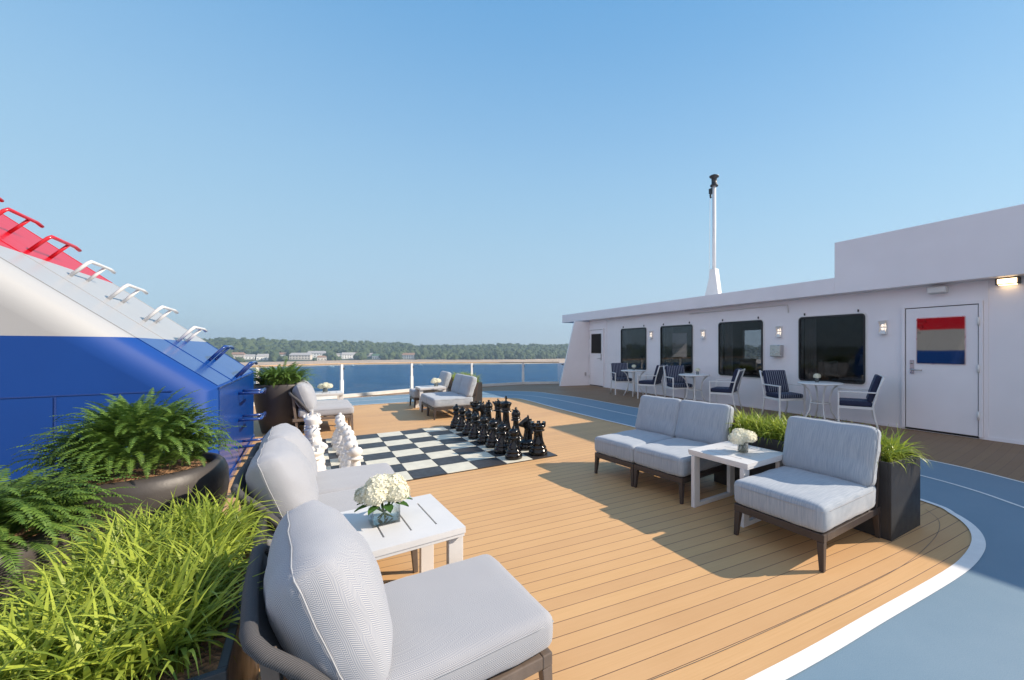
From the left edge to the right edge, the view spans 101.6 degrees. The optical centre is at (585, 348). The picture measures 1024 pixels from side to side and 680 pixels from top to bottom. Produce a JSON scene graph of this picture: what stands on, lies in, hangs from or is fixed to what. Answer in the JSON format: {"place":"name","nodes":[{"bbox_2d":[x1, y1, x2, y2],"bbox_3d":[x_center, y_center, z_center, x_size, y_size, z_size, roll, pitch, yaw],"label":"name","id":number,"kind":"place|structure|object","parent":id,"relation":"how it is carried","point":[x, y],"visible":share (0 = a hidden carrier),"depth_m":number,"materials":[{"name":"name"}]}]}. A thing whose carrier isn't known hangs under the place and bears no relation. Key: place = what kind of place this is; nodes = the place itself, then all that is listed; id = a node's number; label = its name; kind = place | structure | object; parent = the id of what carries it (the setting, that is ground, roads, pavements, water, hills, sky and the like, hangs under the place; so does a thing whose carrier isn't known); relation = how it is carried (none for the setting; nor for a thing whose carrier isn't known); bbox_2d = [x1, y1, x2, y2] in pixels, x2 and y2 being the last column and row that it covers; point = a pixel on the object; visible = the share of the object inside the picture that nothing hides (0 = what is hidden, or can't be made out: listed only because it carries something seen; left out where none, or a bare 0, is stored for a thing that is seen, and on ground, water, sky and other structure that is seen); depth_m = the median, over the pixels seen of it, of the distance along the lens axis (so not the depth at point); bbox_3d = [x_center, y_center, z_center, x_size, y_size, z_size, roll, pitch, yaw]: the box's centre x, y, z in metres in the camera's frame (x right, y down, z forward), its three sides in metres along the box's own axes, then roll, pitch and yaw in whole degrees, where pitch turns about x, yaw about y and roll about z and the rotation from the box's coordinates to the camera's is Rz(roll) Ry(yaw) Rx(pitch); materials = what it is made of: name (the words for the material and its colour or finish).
{"place":"outdoors","nodes":[
{"label":"outdoors","id":0,"kind":"place"},
{"bbox_2d":[289,353,311,359],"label":"shore house","id":1,"kind":"structure","parent":0,"point":[300,356],"depth_m":559.59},
{"bbox_2d":[249,363,563,393],"bbox_3d":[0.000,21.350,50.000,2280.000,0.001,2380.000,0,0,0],"label":"sea","id":2,"kind":"structure","parent":0,"point":[363,378],"depth_m":336.90,"materials":[{"name":"liquid"}]},
{"bbox_2d":[234,351,760,361],"bbox_3d":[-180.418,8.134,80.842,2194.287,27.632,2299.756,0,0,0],"label":"hillside","id":3,"kind":"structure","parent":0,"point":[370,358],"depth_m":602.01,"materials":[{"name":"plant"}]},
{"bbox_2d":[231,352,244,357],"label":"shore house","id":4,"kind":"structure","parent":3,"relation":"on","point":[238,354],"depth_m":533.05,"materials":[{"name":"grey"}]},
{"bbox_2d":[244,354,255,358],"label":"shore house","id":5,"kind":"structure","parent":3,"relation":"on","point":[249,356],"depth_m":530.92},
{"bbox_2d":[256,354,268,359],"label":"shore house","id":6,"kind":"structure","parent":3,"relation":"on","point":[262,356],"depth_m":528.88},
{"bbox_2d":[307,351,325,357],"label":"shore house","id":7,"kind":"structure","parent":3,"relation":"on","point":[315,354],"depth_m":598.71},
{"bbox_2d":[340,352,354,358],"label":"shore house","id":8,"kind":"structure","parent":3,"relation":"on","point":[346,355],"depth_m":604.40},
{"bbox_2d":[402,353,414,358],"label":"shore house","id":9,"kind":"structure","parent":3,"relation":"on","point":[407,355],"depth_m":627.51,"materials":[{"name":"grey"}]},
{"bbox_2d":[201,337,760,361],"bbox_3d":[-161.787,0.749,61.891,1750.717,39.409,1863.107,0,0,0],"label":"forest","id":10,"kind":"object","parent":3,"relation":"on","point":[272,348],"visible":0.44,"depth_m":645.32,"materials":[{"name":"plant"}]},
{"bbox_2d":[239,359,760,367],"bbox_3d":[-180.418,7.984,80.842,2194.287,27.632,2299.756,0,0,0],"label":"beach","id":11,"kind":"structure","parent":0,"point":[385,361],"depth_m":562.46,"materials":[{"name":"sand"}]},
{"bbox_2d":[0,0,1023,346],"label":"sky","id":12,"kind":"structure","parent":0,"point":[415,172],"materials":[{"name":"blue"}]},
{"bbox_2d":[222,383,971,679],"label":"deck","id":13,"kind":"structure","parent":0,"point":[612,571],"depth_m":2.65,"materials":[{"name":"brown wood"}]},
{"bbox_2d":[0,516,74,615],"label":"bowl planter","id":14,"kind":"object","parent":13,"relation":"on","point":[32,555],"visible":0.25,"depth_m":1.83,"materials":[{"name":"ceramic"}]},
{"bbox_2d":[0,450,155,591],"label":"fern plant","id":15,"kind":"object","parent":14,"relation":"in","point":[22,503],"visible":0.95,"depth_m":1.89,"materials":[{"name":"green plant"}]},
{"bbox_2d":[32,452,229,554],"bbox_3d":[-2.840,1.050,2.620,0.880,0.600,0.880,0,0,0],"label":"bowl planter","id":16,"kind":"object","parent":13,"relation":"on","point":[212,475],"visible":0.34,"depth_m":2.45,"materials":[{"name":"grey"}]},
{"bbox_2d":[0,386,246,483],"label":"fern plant","id":17,"kind":"object","parent":16,"relation":"in","point":[123,432],"visible":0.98,"depth_m":2.46,"materials":[{"name":"green plant"}]},
{"bbox_2d":[0,197,266,483],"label":"ship funnel","id":18,"kind":"object","parent":13,"relation":"on","point":[74,333],"visible":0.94,"depth_m":3.26,"materials":[{"name":"paint"}]},
{"bbox_2d":[16,509,266,679],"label":"planter box","id":19,"kind":"object","parent":13,"relation":"on","point":[224,665],"visible":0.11,"depth_m":1.16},
{"bbox_2d":[0,475,281,679],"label":"ornamental grass","id":20,"kind":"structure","parent":19,"relation":"in","point":[120,602],"depth_m":1.21,"materials":[{"name":"green plant"}]},
{"bbox_2d":[254,382,306,433],"bbox_3d":[-4.970,0.960,6.720,0.750,0.780,0.750,0,0,0],"label":"tall pot","id":21,"kind":"object","parent":13,"relation":"on","point":[275,403],"visible":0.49,"depth_m":6.45,"materials":[{"name":"brown"}]},
{"bbox_2d":[251,358,318,386],"bbox_3d":[-4.976,0.402,6.744,1.064,0.467,1.064,0,0,0],"label":"fern plant","id":22,"kind":"object","parent":21,"relation":"in","point":[272,375],"visible":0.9,"depth_m":6.56,"materials":[{"name":"green plant"}]},
{"bbox_2d":[247,423,394,494],"bbox_3d":[-1.863,0.950,2.994,0.891,0.802,0.642,0,0,-34],"label":"lounge chair","id":23,"kind":"object","parent":13,"relation":"on","point":[340,479],"visible":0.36,"depth_m":2.90,"materials":[{"name":"fabric"}]},
{"bbox_2d":[288,382,353,429],"bbox_3d":[-4.328,0.950,6.779,0.891,0.802,0.642,0,0,-34],"label":"lounge chair","id":24,"kind":"object","parent":13,"relation":"on","point":[303,396],"visible":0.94,"depth_m":6.50,"materials":[{"name":"fabric"}]},
{"bbox_2d":[295,380,349,424],"bbox_3d":[-4.658,0.950,7.259,0.891,0.802,0.642,0,0,-34],"label":"lounge chair","id":25,"kind":"object","parent":13,"relation":"on","point":[332,401],"visible":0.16,"depth_m":7.26,"materials":[{"name":"fabric"}]},
{"bbox_2d":[230,438,417,572],"bbox_3d":[-1.528,0.950,2.489,0.891,0.802,0.642,0,0,-34],"label":"lounge chair","id":26,"kind":"object","parent":13,"relation":"on","point":[282,469],"visible":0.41,"depth_m":2.16,"materials":[{"name":"fabric"}]},
{"bbox_2d":[315,390,343,399],"bbox_3d":[-5.080,1.107,8.080,0.560,0.485,0.570,0,0,-34],"label":"side table","id":27,"kind":"object","parent":13,"relation":"on","point":[339,394],"visible":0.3,"depth_m":7.96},
{"bbox_2d":[317,382,332,391],"bbox_3d":[-5.125,0.767,8.133,0.272,0.197,0.208,0,0,-20],"label":"flower vase","id":28,"kind":"object","parent":27,"relation":"on","point":[325,386],"visible":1,"depth_m":8.08,"materials":[{"name":"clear glass"}]},
{"bbox_2d":[239,500,553,679],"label":"lounge chair","id":29,"kind":"object","parent":13,"relation":"on","point":[325,603],"visible":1,"depth_m":1.25,"materials":[{"name":"fabric"}]},
{"bbox_2d":[340,494,465,572],"bbox_3d":[-0.975,1.107,2.060,0.560,0.485,0.570,0,0,-37],"label":"side table","id":30,"kind":"object","parent":13,"relation":"on","point":[425,523],"visible":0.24,"depth_m":2.01,"materials":[{"name":"wood"}]},
{"bbox_2d":[353,473,412,527],"bbox_3d":[-1.009,0.746,2.069,0.269,0.238,0.267,0,0,-37],"label":"flower vase","id":31,"kind":"object","parent":30,"relation":"on","point":[377,490],"visible":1,"depth_m":2.02,"materials":[{"name":"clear glass"}]},
{"bbox_2d":[252,362,558,405],"bbox_3d":[-6.435,0.876,10.492,1.724,0.947,15.097,0,0,40],"label":"glass railing","id":32,"kind":"object","parent":13,"relation":"on","point":[401,390],"visible":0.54,"depth_m":12.60,"materials":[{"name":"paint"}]},
{"bbox_2d":[415,385,445,409],"bbox_3d":[-3.500,1.107,9.330,0.560,0.485,0.570,0,0,-33],"label":"side table","id":33,"kind":"object","parent":13,"relation":"on","point":[421,389],"visible":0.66,"depth_m":9.12,"materials":[{"name":"wood"}]},
{"bbox_2d":[431,378,440,385],"bbox_3d":[-3.411,0.766,9.409,0.207,0.199,0.265,0,0,30],"label":"flower vase","id":34,"kind":"object","parent":33,"relation":"on","point":[435,381],"visible":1,"depth_m":9.36,"materials":[{"name":"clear glass"}]},
{"bbox_2d":[409,371,452,407],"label":"lounge chair","id":35,"kind":"object","parent":13,"relation":"on","point":[445,378],"visible":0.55,"depth_m":9.66,"materials":[{"name":"fabric"}]},
{"bbox_2d":[322,426,556,480],"bbox_3d":[-2.236,1.343,5.540,2.720,0.014,2.720,0,0,-34],"label":"chess board","id":36,"kind":"object","parent":13,"relation":"on","point":[411,455],"visible":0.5,"depth_m":5.24,"materials":[{"name":"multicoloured tile"}]},
{"bbox_2d":[304,410,324,463],"bbox_3d":[-3.123,1.018,4.721,0.250,0.635,0.250,0,0,-37],"label":"chess king","id":37,"kind":"object","parent":36,"relation":"on","point":[311,420],"visible":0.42,"depth_m":4.68,"materials":[{"name":"white plastic"}]},
{"bbox_2d":[307,425,325,468],"bbox_3d":[-2.935,1.080,4.455,0.230,0.512,0.230,0,0,-33],"label":"chess bishop","id":38,"kind":"object","parent":36,"relation":"on","point":[313,431],"visible":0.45,"depth_m":4.43,"materials":[{"name":"white plastic"}]},
{"bbox_2d":[312,445,324,470],"bbox_3d":[-2.569,1.131,3.886,0.236,0.410,0.236,0,0,-38],"label":"chess rook","id":39,"kind":"object","parent":36,"relation":"on","point":[318,450],"visible":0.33,"depth_m":3.88,"materials":[{"name":"white plastic"}]},
{"bbox_2d":[310,436,327,470],"bbox_3d":[-2.741,1.109,4.179,0.233,0.455,0.230,0,0,-35],"label":"chess knight","id":40,"kind":"object","parent":36,"relation":"on","point":[315,441],"visible":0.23,"depth_m":4.17,"materials":[{"name":"white plastic"}]},
{"bbox_2d":[331,416,344,444],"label":"chess pawn","id":41,"kind":"object","parent":36,"relation":"on","point":[338,419],"visible":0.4,"depth_m":5.71,"materials":[{"name":"white plastic"}]},
{"bbox_2d":[332,413,344,437],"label":"chess pawn","id":42,"kind":"object","parent":36,"relation":"on","point":[337,416],"visible":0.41,"depth_m":6.03,"materials":[{"name":"white plastic"}]},
{"bbox_2d":[332,419,345,450],"bbox_3d":[-3.240,1.140,5.487,0.210,0.392,0.210,0,0,-29],"label":"chess pawn","id":43,"kind":"object","parent":36,"relation":"on","point":[337,441],"visible":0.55,"depth_m":5.43,"materials":[{"name":"white plastic"}]},
{"bbox_2d":[336,423,350,455],"bbox_3d":[-3.032,1.140,5.221,0.210,0.392,0.210,0,0,-38],"label":"chess pawn","id":44,"kind":"object","parent":36,"relation":"on","point":[342,430],"visible":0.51,"depth_m":5.16,"materials":[{"name":"white plastic"}]},
{"bbox_2d":[338,427,353,461],"bbox_3d":[-2.836,1.140,4.938,0.210,0.392,0.210,0,0,-34],"label":"chess pawn","id":45,"kind":"object","parent":36,"relation":"on","point":[344,434],"visible":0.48,"depth_m":4.88,"materials":[{"name":"white plastic"}]},
{"bbox_2d":[341,438,357,467],"bbox_3d":[-2.476,1.140,4.360,0.210,0.392,0.210,0,0,-28],"label":"chess pawn","id":46,"kind":"object","parent":36,"relation":"on","point":[350,443],"visible":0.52,"depth_m":4.31,"materials":[{"name":"white plastic"}]},
{"bbox_2d":[339,432,360,467],"bbox_3d":[-2.644,1.140,4.637,0.210,0.392,0.210,0,0,-37],"label":"chess pawn","id":47,"kind":"object","parent":36,"relation":"on","point":[346,439],"visible":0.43,"depth_m":4.59,"materials":[{"name":"white plastic"}]},
{"bbox_2d":[348,444,362,466],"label":"chess pawn","id":48,"kind":"object","parent":36,"relation":"on","point":[355,451],"visible":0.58,"depth_m":4.04,"materials":[{"name":"white plastic"}]},
{"bbox_2d":[450,404,459,427],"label":"chess pawn","id":49,"kind":"object","parent":36,"relation":"on","point":[455,419],"visible":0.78,"depth_m":6.95,"materials":[{"name":"black plastic"}]},
{"bbox_2d":[456,406,465,431],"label":"chess pawn","id":50,"kind":"object","parent":36,"relation":"on","point":[460,425],"visible":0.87,"depth_m":6.66,"materials":[{"name":"black plastic"}]},
{"bbox_2d":[462,409,472,434],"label":"chess pawn","id":51,"kind":"object","parent":36,"relation":"on","point":[467,427],"visible":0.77,"depth_m":6.38,"materials":[{"name":"black plastic"}]},
{"bbox_2d":[468,412,480,439],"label":"chess pawn","id":52,"kind":"object","parent":36,"relation":"on","point":[474,432],"visible":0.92,"depth_m":6.09,"materials":[{"name":"black plastic"}]},
{"bbox_2d":[470,401,480,422],"bbox_3d":[-1.913,1.131,7.193,0.236,0.410,0.236,0,0,-39],"label":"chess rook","id":53,"kind":"object","parent":36,"relation":"on","point":[475,404],"visible":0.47,"depth_m":7.14,"materials":[{"name":"black plastic"}]},
{"bbox_2d":[476,402,485,428],"bbox_3d":[-1.724,1.109,6.908,0.233,0.455,0.230,0,0,-31],"label":"chess knight","id":54,"kind":"object","parent":36,"relation":"on","point":[481,407],"visible":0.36,"depth_m":6.87,"materials":[{"name":"black plastic"}]},
{"bbox_2d":[477,415,489,443],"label":"chess pawn","id":55,"kind":"object","parent":36,"relation":"on","point":[483,435],"visible":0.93,"depth_m":5.82,"materials":[{"name":"black plastic"}]},
{"bbox_2d":[484,400,492,432],"bbox_3d":[-1.548,1.080,6.615,0.230,0.512,0.230,0,0,-30],"label":"chess bishop","id":56,"kind":"object","parent":36,"relation":"on","point":[488,407],"visible":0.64,"depth_m":6.57,"materials":[{"name":"black plastic"}]},
{"bbox_2d":[485,418,498,448],"bbox_3d":[-1.249,1.140,5.603,0.210,0.392,0.210,0,0,-29],"label":"chess pawn","id":57,"kind":"object","parent":36,"relation":"on","point":[492,440],"visible":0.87,"depth_m":5.55,"materials":[{"name":"black plastic"}]},
{"bbox_2d":[492,398,502,434],"bbox_3d":[-1.335,1.053,6.337,0.244,0.566,0.244,0,0,-35],"label":"chess queen","id":58,"kind":"object","parent":36,"relation":"on","point":[497,409],"visible":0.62,"depth_m":6.29,"materials":[{"name":"black plastic"}]},
{"bbox_2d":[494,422,508,453],"bbox_3d":[-1.069,1.140,5.311,0.210,0.392,0.210,0,0,-28],"label":"chess pawn","id":59,"kind":"object","parent":36,"relation":"on","point":[501,445],"visible":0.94,"depth_m":5.26,"materials":[{"name":"black plastic"}]},
{"bbox_2d":[498,396,511,440],"bbox_3d":[-1.168,1.018,6.076,0.250,0.635,0.250,0,0,-31],"label":"chess king","id":60,"kind":"object","parent":36,"relation":"on","point":[505,406],"visible":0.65,"depth_m":6.03,"materials":[{"name":"black plastic"}]},
{"bbox_2d":[505,426,521,459],"bbox_3d":[-0.871,1.140,5.019,0.210,0.392,0.210,0,0,-36],"label":"chess pawn","id":61,"kind":"object","parent":36,"relation":"on","point":[513,451],"visible":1,"depth_m":4.97,"materials":[{"name":"black plastic"}]},
{"bbox_2d":[508,407,522,444],"bbox_3d":[-0.973,1.080,5.787,0.230,0.512,0.230,0,0,-40],"label":"chess bishop","id":62,"kind":"object","parent":36,"relation":"on","point":[515,414],"visible":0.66,"depth_m":5.75,"materials":[{"name":"black plastic"}]},
{"bbox_2d":[518,415,532,450],"bbox_3d":[-0.778,1.109,5.488,0.233,0.455,0.230,0,0,-28],"label":"chess knight","id":63,"kind":"object","parent":36,"relation":"on","point":[525,442],"visible":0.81,"depth_m":5.44,"materials":[{"name":"black plastic"}]},
{"bbox_2d":[529,421,546,455],"bbox_3d":[-0.597,1.131,5.220,0.236,0.410,0.236,0,0,-32],"label":"chess rook","id":64,"kind":"object","parent":36,"relation":"on","point":[538,447],"visible":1,"depth_m":5.16,"materials":[{"name":"black plastic"}]},
{"bbox_2d":[421,373,466,411],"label":"lounge chair","id":65,"kind":"object","parent":13,"relation":"on","point":[456,384],"visible":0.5,"depth_m":8.65,"materials":[{"name":"fabric"}]},
{"bbox_2d":[427,375,478,419],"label":"lounge chair","id":66,"kind":"object","parent":13,"relation":"on","point":[466,392],"visible":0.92,"depth_m":8.08,"materials":[{"name":"fabric"}]},
{"bbox_2d":[448,381,481,402],"bbox_3d":[-2.998,1.077,10.182,0.500,0.545,1.300,0,0,-32],"label":"planter box","id":67,"kind":"object","parent":13,"relation":"on","point":[479,395],"visible":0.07,"depth_m":9.73,"materials":[{"name":"black"}]},
{"bbox_2d":[451,371,483,382],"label":"ornamental grass","id":68,"kind":"object","parent":67,"relation":"in","point":[453,376],"depth_m":10.14,"materials":[{"name":"green plant"}]},
{"bbox_2d":[594,395,681,486],"bbox_3d":[0.610,0.950,4.503,0.880,0.803,0.618,0,0,-39],"label":"lounge chair","id":69,"kind":"object","parent":13,"relation":"on","point":[657,419],"visible":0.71,"depth_m":4.45,"materials":[{"name":"fabric"}]},
{"bbox_2d":[353,397,985,679],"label":"track border line","id":70,"kind":"object","parent":13,"relation":"on","point":[798,662],"visible":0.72,"depth_m":2.07,"materials":[{"name":"paint"}]},
{"bbox_2d":[317,391,1023,679],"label":"running track","id":71,"kind":"structure","parent":13,"relation":"on","point":[968,625],"depth_m":2.13,"materials":[{"name":"blue rubber"}]},
{"bbox_2d":[335,391,1023,482],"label":"track outer line","id":72,"kind":"object","parent":71,"relation":"on","point":[920,458],"visible":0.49,"depth_m":4.81,"materials":[{"name":"paint"}]},
{"bbox_2d":[349,394,1023,507],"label":"track lane line","id":73,"kind":"object","parent":71,"relation":"on","point":[920,475],"visible":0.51,"depth_m":4.07,"materials":[{"name":"paint"}]},
{"bbox_2d":[634,399,735,503],"bbox_3d":[0.981,0.950,4.051,0.880,0.803,0.618,0,0,-39],"label":"lounge chair","id":74,"kind":"object","parent":13,"relation":"on","point":[700,423],"visible":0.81,"depth_m":3.99,"materials":[{"name":"fabric"}]},
{"bbox_2d":[688,441,783,527],"bbox_3d":[1.276,1.107,3.468,0.560,0.485,0.570,0,0,-35],"label":"side table","id":75,"kind":"object","parent":13,"relation":"on","point":[729,455],"visible":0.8,"depth_m":3.46,"materials":[{"name":"wood"}]},
{"bbox_2d":[728,428,756,452],"bbox_3d":[1.311,0.767,3.452,0.272,0.195,0.209,0,0,-20],"label":"flower vase","id":76,"kind":"object","parent":75,"relation":"on","point":[741,438],"visible":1,"depth_m":3.40,"materials":[{"name":"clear glass"}]},
{"bbox_2d":[559,204,1023,444],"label":"deckhouse","id":77,"kind":"object","parent":13,"relation":"on","point":[951,362],"visible":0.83,"depth_m":7.18,"materials":[{"name":"paint"},{"name":"glass"}]},
{"bbox_2d":[589,328,603,386],"bbox_3d":[0.370,0.317,14.660,0.100,2.047,0.920,0,0,-33],"label":"door","id":78,"kind":"structure","parent":77,"relation":"in","point":[596,336],"depth_m":14.65,"materials":[{"name":"paint"}]},
{"bbox_2d":[621,325,645,369],"bbox_3d":[1.503,-0.027,12.947,0.029,1.365,1.257,0,0,-33],"label":"window","id":79,"kind":"structure","parent":77,"relation":"in","point":[633,340],"depth_m":12.92,"materials":[{"name":"glass"}]},
{"bbox_2d":[660,322,692,372],"bbox_3d":[2.502,-0.027,11.388,0.029,1.365,1.229,0,0,-33],"label":"window","id":80,"kind":"structure","parent":77,"relation":"in","point":[676,341],"depth_m":11.36,"materials":[{"name":"glass"}]},
{"bbox_2d":[705,174,721,295],"bbox_3d":[3.953,-3.345,12.874,0.300,4.090,0.732,0,0,-33],"label":"signal mast","id":81,"kind":"object","parent":77,"relation":"on","point":[713,285],"visible":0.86,"depth_m":12.75,"materials":[{"name":"metal"}]},
{"bbox_2d":[689,304,788,313],"bbox_3d":[3.511,-0.840,9.806,0.027,0.184,2.782,0,0,-33],"label":"cable conduit","id":82,"kind":"object","parent":77,"relation":"attached to","point":[743,308],"visible":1,"depth_m":9.50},
{"bbox_2d":[718,317,762,377],"bbox_3d":[3.613,-0.027,9.656,0.029,1.365,1.215,0,0,-33],"label":"window","id":83,"kind":"structure","parent":77,"relation":"in","point":[761,321],"depth_m":9.55,"materials":[{"name":"metal"}]},
{"bbox_2d":[770,345,782,356],"bbox_3d":[4.092,0.051,8.825,0.117,0.250,0.250,0,0,-33],"label":"electrical box","id":84,"kind":"object","parent":77,"relation":"attached to","point":[776,350],"visible":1,"depth_m":8.76,"materials":[{"name":"metal"}]},
{"bbox_2d":[770,345,779,355],"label":"box door","id":85,"kind":"structure","parent":84,"relation":"in","point":[774,349],"depth_m":8.79,"materials":[{"name":"metal"}]},
{"bbox_2d":[775,326,781,336],"bbox_3d":[4.130,-0.358,8.806,0.074,0.238,0.110,0,0,-33],"label":"wall lamp","id":86,"kind":"object","parent":77,"relation":"attached to","point":[779,331],"visible":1,"depth_m":8.79,"materials":[{"name":"beige"}]},
{"bbox_2d":[798,309,864,383],"bbox_3d":[4.711,-0.027,7.939,0.029,1.365,1.231,0,0,-33],"label":"window","id":87,"kind":"structure","parent":77,"relation":"in","point":[799,322],"depth_m":7.95,"materials":[{"name":"metal"}]},
{"bbox_2d":[878,320,887,333],"bbox_3d":[5.176,-0.368,7.172,0.074,0.238,0.110,0,0,-33],"label":"wall lamp","id":88,"kind":"object","parent":77,"relation":"attached to","point":[883,325],"visible":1,"depth_m":7.16,"materials":[{"name":"beige"}]},
{"bbox_2d":[927,286,948,293],"bbox_3d":[5.565,-0.922,6.515,0.127,0.100,0.240,0,0,-33],"label":"wall light","id":89,"kind":"object","parent":77,"relation":"attached to","point":[937,289],"visible":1,"depth_m":6.46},
{"bbox_2d":[901,300,983,437],"bbox_3d":[5.586,0.314,6.508,0.100,2.052,1.013,0,0,-33],"label":"door","id":90,"kind":"structure","parent":77,"relation":"in","point":[942,344],"depth_m":6.47,"materials":[{"name":"paint"}]},
{"bbox_2d":[995,277,1020,285],"bbox_3d":[5.998,-0.950,5.853,0.111,0.097,0.250,0,0,-33],"label":"flood lamp","id":91,"kind":"object","parent":77,"relation":"attached to","point":[1007,281],"visible":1,"depth_m":5.82,"materials":[{"name":"metal"}]},
{"bbox_2d":[651,510,939,679],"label":"deck margin joint","id":92,"kind":"object","parent":13,"relation":"on","point":[804,613],"visible":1,"depth_m":2.08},
{"bbox_2d":[734,416,881,572],"bbox_3d":[1.603,0.950,2.973,0.880,0.803,0.667,0,0,-34],"label":"lounge chair","id":93,"kind":"object","parent":13,"relation":"on","point":[821,486],"visible":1,"depth_m":2.88,"materials":[{"name":"fabric"}]},
{"bbox_2d":[714,431,919,540],"bbox_3d":[1.932,1.077,3.669,0.500,0.545,1.550,0,0,-32],"label":"planter box","id":94,"kind":"object","parent":13,"relation":"on","point":[899,496],"visible":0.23,"depth_m":3.00,"materials":[{"name":"black plastic"}]},
{"bbox_2d":[725,407,935,469],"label":"ornamental grass","id":95,"kind":"object","parent":94,"relation":"in","point":[893,449],"depth_m":3.67,"materials":[{"name":"green plant"}]},
{"bbox_2d":[347,384,1023,481],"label":"side deck","id":96,"kind":"structure","parent":0,"point":[1004,459],"depth_m":5.97,"materials":[{"name":"brown wood"}]},
{"bbox_2d":[610,363,633,394],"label":"cafe chair","id":97,"kind":"object","parent":96,"relation":"on","point":[618,375],"visible":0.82,"depth_m":12.40,"materials":[{"name":"blue fabric"}]},
{"bbox_2d":[621,370,646,396],"bbox_3d":[1.386,0.990,11.772,0.744,0.735,0.744,0,0,-33],"label":"cafe table","id":98,"kind":"object","parent":96,"relation":"on","point":[633,374],"visible":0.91,"depth_m":11.64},
{"bbox_2d":[637,365,667,398],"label":"cafe chair","id":99,"kind":"object","parent":96,"relation":"on","point":[658,375],"visible":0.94,"depth_m":11.02,"materials":[{"name":"blue fabric"}]},
{"bbox_2d":[663,365,693,399],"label":"cafe chair","id":100,"kind":"object","parent":96,"relation":"on","point":[675,380],"visible":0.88,"depth_m":10.45,"materials":[{"name":"blue fabric"}]},
{"bbox_2d":[678,373,709,401],"bbox_3d":[2.608,0.990,9.863,0.744,0.735,0.744,0,0,-33],"label":"cafe table","id":101,"kind":"object","parent":96,"relation":"on","point":[694,375],"visible":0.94,"depth_m":9.81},
{"bbox_2d":[709,368,744,410],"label":"cafe chair","id":102,"kind":"object","parent":96,"relation":"on","point":[732,389],"visible":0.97,"depth_m":8.94,"materials":[{"name":"metal"}]},
{"bbox_2d":[759,370,805,418],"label":"cafe chair","id":103,"kind":"object","parent":96,"relation":"on","point":[776,384],"visible":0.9,"depth_m":8.24,"materials":[{"name":"blue fabric"}]},
{"bbox_2d":[797,381,843,420],"bbox_3d":[4.273,0.990,7.504,0.744,0.735,0.744,0,0,-33],"label":"cafe table","id":104,"kind":"object","parent":96,"relation":"on","point":[822,383],"visible":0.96,"depth_m":7.46,"materials":[{"name":"metal"}]},
{"bbox_2d":[837,374,884,429],"bbox_3d":[4.646,0.898,6.969,0.651,0.914,0.570,0,0,32],"label":"cafe chair","id":105,"kind":"object","parent":96,"relation":"on","point":[868,402],"visible":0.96,"depth_m":6.75,"materials":[{"name":"blue fabric"}]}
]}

